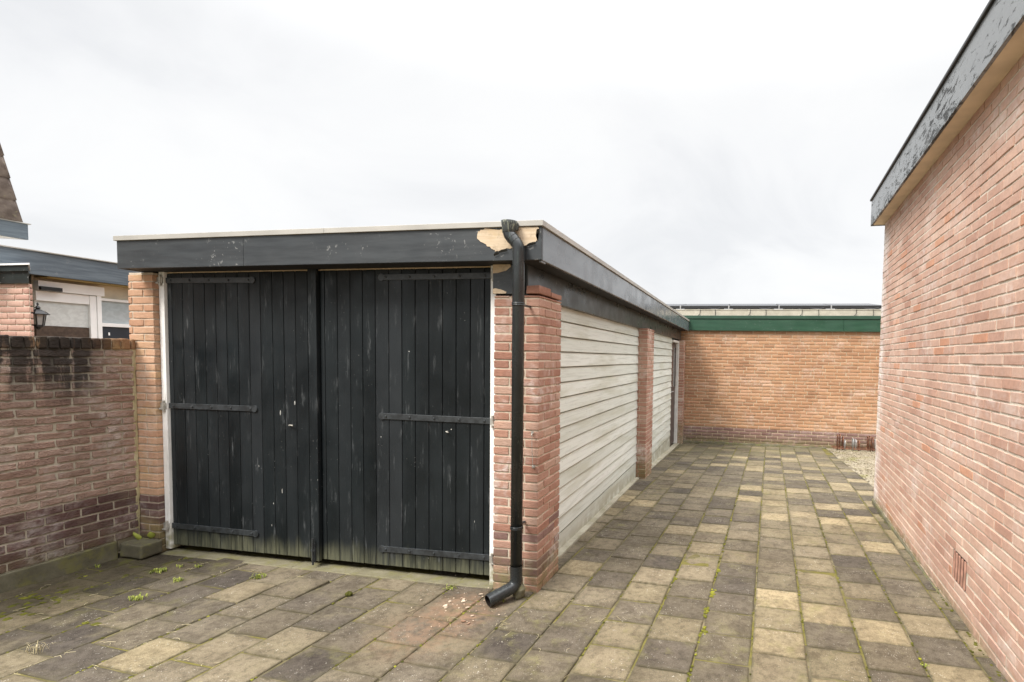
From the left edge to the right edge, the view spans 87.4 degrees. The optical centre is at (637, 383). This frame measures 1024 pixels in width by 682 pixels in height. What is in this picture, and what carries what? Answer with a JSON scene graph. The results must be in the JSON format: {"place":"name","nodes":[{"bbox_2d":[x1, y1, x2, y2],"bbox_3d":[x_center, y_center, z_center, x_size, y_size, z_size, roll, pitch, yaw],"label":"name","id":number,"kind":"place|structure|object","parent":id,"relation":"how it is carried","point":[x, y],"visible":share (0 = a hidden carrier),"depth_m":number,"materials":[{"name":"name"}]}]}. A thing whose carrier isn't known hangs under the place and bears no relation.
{"place":"outdoors","nodes":[
{"label":"outdoors","id":0,"kind":"place"},
{"bbox_2d":[0,0,988,304],"label":"sky","id":1,"kind":"structure","parent":0,"point":[730,152],"materials":[{"name":"white"}]},
{"bbox_2d":[0,443,1007,681],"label":"paving","id":2,"kind":"structure","parent":0,"point":[888,651],"depth_m":3.22,"materials":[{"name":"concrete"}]},
{"bbox_2d":[26,641,49,654],"bbox_3d":[-3.139,1.379,2.718,0.149,0.043,0.099,1,3,-10],"label":"weed","id":3,"kind":"object","parent":2,"relation":"on","point":[36,645],"visible":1,"depth_m":2.71,"materials":[{"name":"beige plant"}]},
{"bbox_2d":[128,592,147,601],"bbox_3d":[-3.209,1.371,3.337,0.104,0.027,0.106,2,3,12],"label":"weed","id":4,"kind":"object","parent":2,"relation":"on","point":[134,597],"visible":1,"depth_m":3.33,"materials":[{"name":"green plant"}]},
{"bbox_2d":[120,537,161,558],"bbox_3d":[-3.890,1.293,4.082,0.224,0.113,0.156,2,3,12],"label":"concrete block","id":5,"kind":"object","parent":2,"relation":"on","point":[142,548],"depth_m":4.03,"materials":[{"name":"grey concrete"}]},
{"bbox_2d":[133,532,141,539],"bbox_3d":[-3.949,1.201,4.111,0.055,0.075,0.022,-1,3,-34],"label":"leaf","id":6,"kind":"object","parent":5,"relation":"on","point":[137,536],"visible":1,"depth_m":4.11,"materials":[{"name":"green plant"}]},
{"bbox_2d":[147,532,154,538],"bbox_3d":[-3.866,1.202,4.134,0.050,0.072,0.041,2,3,12],"label":"leaf","id":7,"kind":"object","parent":5,"relation":"on","point":[150,535],"visible":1,"depth_m":4.13,"materials":[{"name":"green plant"}]},
{"bbox_2d":[149,567,166,573],"bbox_3d":[-3.474,1.359,3.775,0.115,0.025,0.104,3,4,36],"label":"weed","id":8,"kind":"object","parent":2,"relation":"on","point":[157,570],"visible":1,"depth_m":3.78,"materials":[{"name":"green plant"}]},
{"bbox_2d":[251,573,266,578],"bbox_3d":[-2.687,1.367,3.696,0.098,0.029,0.085,0,3,-27],"label":"weed","id":9,"kind":"object","parent":2,"relation":"on","point":[259,576],"visible":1,"depth_m":3.69,"materials":[{"name":"green plant"}]},
{"bbox_2d":[14,563,620,681],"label":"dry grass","id":10,"kind":"structure","parent":2,"relation":"on","point":[219,664],"depth_m":3.10,"materials":[{"name":"plant"}]},
{"bbox_2d":[345,591,352,596],"bbox_3d":[-1.899,1.389,3.432,0.045,0.030,0.042,2,3,12],"label":"moss clump","id":11,"kind":"object","parent":2,"relation":"on","point":[348,593],"visible":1,"depth_m":3.42,"materials":[{"name":"green plant"}]},
{"bbox_2d":[0,443,1004,681],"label":"moss","id":12,"kind":"object","parent":2,"relation":"on","point":[705,609],"visible":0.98,"depth_m":3.25,"materials":[{"name":"green plant"}]},
{"bbox_2d":[826,448,875,486],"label":"gravel","id":13,"kind":"structure","parent":2,"relation":"on","point":[863,473],"depth_m":9.16,"materials":[{"name":"beige gravel"}]},
{"bbox_2d":[831,433,875,451],"bbox_3d":[4.541,1.218,10.703,1.000,0.322,0.251,2,3,12],"label":"bicycle rack","id":14,"kind":"object","parent":13,"relation":"on","point":[854,447],"visible":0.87,"depth_m":10.68,"materials":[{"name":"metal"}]},
{"bbox_3d":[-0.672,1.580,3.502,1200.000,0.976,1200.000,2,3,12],"label":"ground","id":15,"kind":"structure","parent":0,"visible":0},
{"bbox_2d":[0,144,30,239],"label":"neighbour house","id":16,"kind":"structure","parent":15,"relation":"on","point":[13,225],"depth_m":6.69,"materials":[{"name":"tile"}]},
{"bbox_2d":[0,335,139,592],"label":"garden wall","id":17,"kind":"structure","parent":15,"relation":"on","point":[69,484],"depth_m":3.71,"materials":[{"name":"brick"}]},
{"bbox_2d":[0,245,143,338],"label":"house extension","id":18,"kind":"object","parent":15,"relation":"on","point":[74,296],"visible":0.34,"depth_m":5.78,"materials":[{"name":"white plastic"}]},
{"bbox_2d":[31,302,49,329],"bbox_3d":[-6.149,-0.679,5.322,0.168,0.295,0.211,2,3,12],"label":"wall lamp","id":19,"kind":"object","parent":18,"relation":"attached to","point":[39,315],"visible":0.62,"depth_m":5.32,"materials":[{"name":"black metal"}]},
{"bbox_2d":[33,290,130,338],"bbox_3d":[-6.364,-0.535,6.224,0.070,0.990,1.225,2,3,12],"label":"window frame","id":20,"kind":"structure","parent":18,"relation":"in","point":[97,317],"depth_m":6.01,"materials":[{"name":"white plastic"}]},
{"bbox_2d":[113,219,689,606],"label":"garage","id":21,"kind":"structure","parent":15,"relation":"on","point":[393,395],"depth_m":3.83,"materials":[{"name":"wood"}]},
{"bbox_2d":[155,269,323,564],"bbox_3d":[-3.067,0.236,4.003,1.467,2.195,0.094,2,3,12],"label":"garage door","id":22,"kind":"structure","parent":21,"relation":"in","point":[245,405],"depth_m":4.00,"materials":[{"name":"black paint"}]},
{"bbox_2d":[320,267,494,575],"bbox_3d":[-1.640,0.271,3.709,1.433,2.150,0.085,2,3,12],"label":"garage door","id":23,"kind":"structure","parent":21,"relation":"in","point":[405,353],"depth_m":3.71,"materials":[{"name":"black paint"}]},
{"bbox_2d":[531,431,534,467],"bbox_3d":[-0.691,0.441,3.445,0.031,0.250,0.026,2,3,12],"label":"hook cord","id":24,"kind":"object","parent":21,"relation":"attached to","point":[532,432],"visible":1,"depth_m":3.44,"materials":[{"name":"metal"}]},
{"bbox_2d":[670,343,675,444],"bbox_3d":[0.747,0.223,10.859,0.095,2.124,0.770,2,3,12],"label":"side door","id":25,"kind":"structure","parent":21,"relation":"in","point":[673,376],"depth_m":10.92,"materials":[{"name":"grey wood"}]},
{"bbox_2d":[674,309,880,448],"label":"back building","id":26,"kind":"structure","parent":15,"relation":"on","point":[808,378],"depth_m":11.19,"materials":[{"name":"orange brick"}]},
{"bbox_2d":[667,304,685,308],"bbox_3d":[0.608,-1.856,13.500,1.164,0.570,1.856,2,3,12],"label":"solar panel","id":27,"kind":"object","parent":26,"relation":"on","point":[675,306],"visible":0.12,"depth_m":12.93,"materials":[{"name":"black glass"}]},
{"bbox_2d":[680,304,729,314],"bbox_3d":[1.748,-1.823,13.262,1.164,0.570,1.856,2,3,12],"label":"solar panel","id":28,"kind":"object","parent":26,"relation":"on","point":[705,306],"visible":0.58,"depth_m":12.66,"materials":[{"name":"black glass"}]},
{"bbox_2d":[728,304,777,314],"bbox_3d":[2.888,-1.790,13.024,1.164,0.570,1.856,2,3,12],"label":"solar panel","id":29,"kind":"object","parent":26,"relation":"on","point":[753,306],"visible":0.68,"depth_m":12.41,"materials":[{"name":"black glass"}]},
{"bbox_2d":[776,304,830,315],"bbox_3d":[4.028,-1.757,12.786,1.164,0.570,1.856,2,3,12],"label":"solar panel","id":30,"kind":"object","parent":26,"relation":"on","point":[802,306],"visible":0.56,"depth_m":12.15,"materials":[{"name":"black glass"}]},
{"bbox_2d":[825,303,881,315],"bbox_3d":[5.168,-1.724,12.548,1.164,0.570,1.856,2,3,12],"label":"solar panel","id":31,"kind":"object","parent":26,"relation":"on","point":[856,306],"visible":0.58,"depth_m":11.92,"materials":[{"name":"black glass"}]},
{"bbox_2d":[870,0,1023,681],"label":"brick building","id":32,"kind":"structure","parent":15,"relation":"on","point":[947,205],"depth_m":3.25,"materials":[{"name":"red brick"}]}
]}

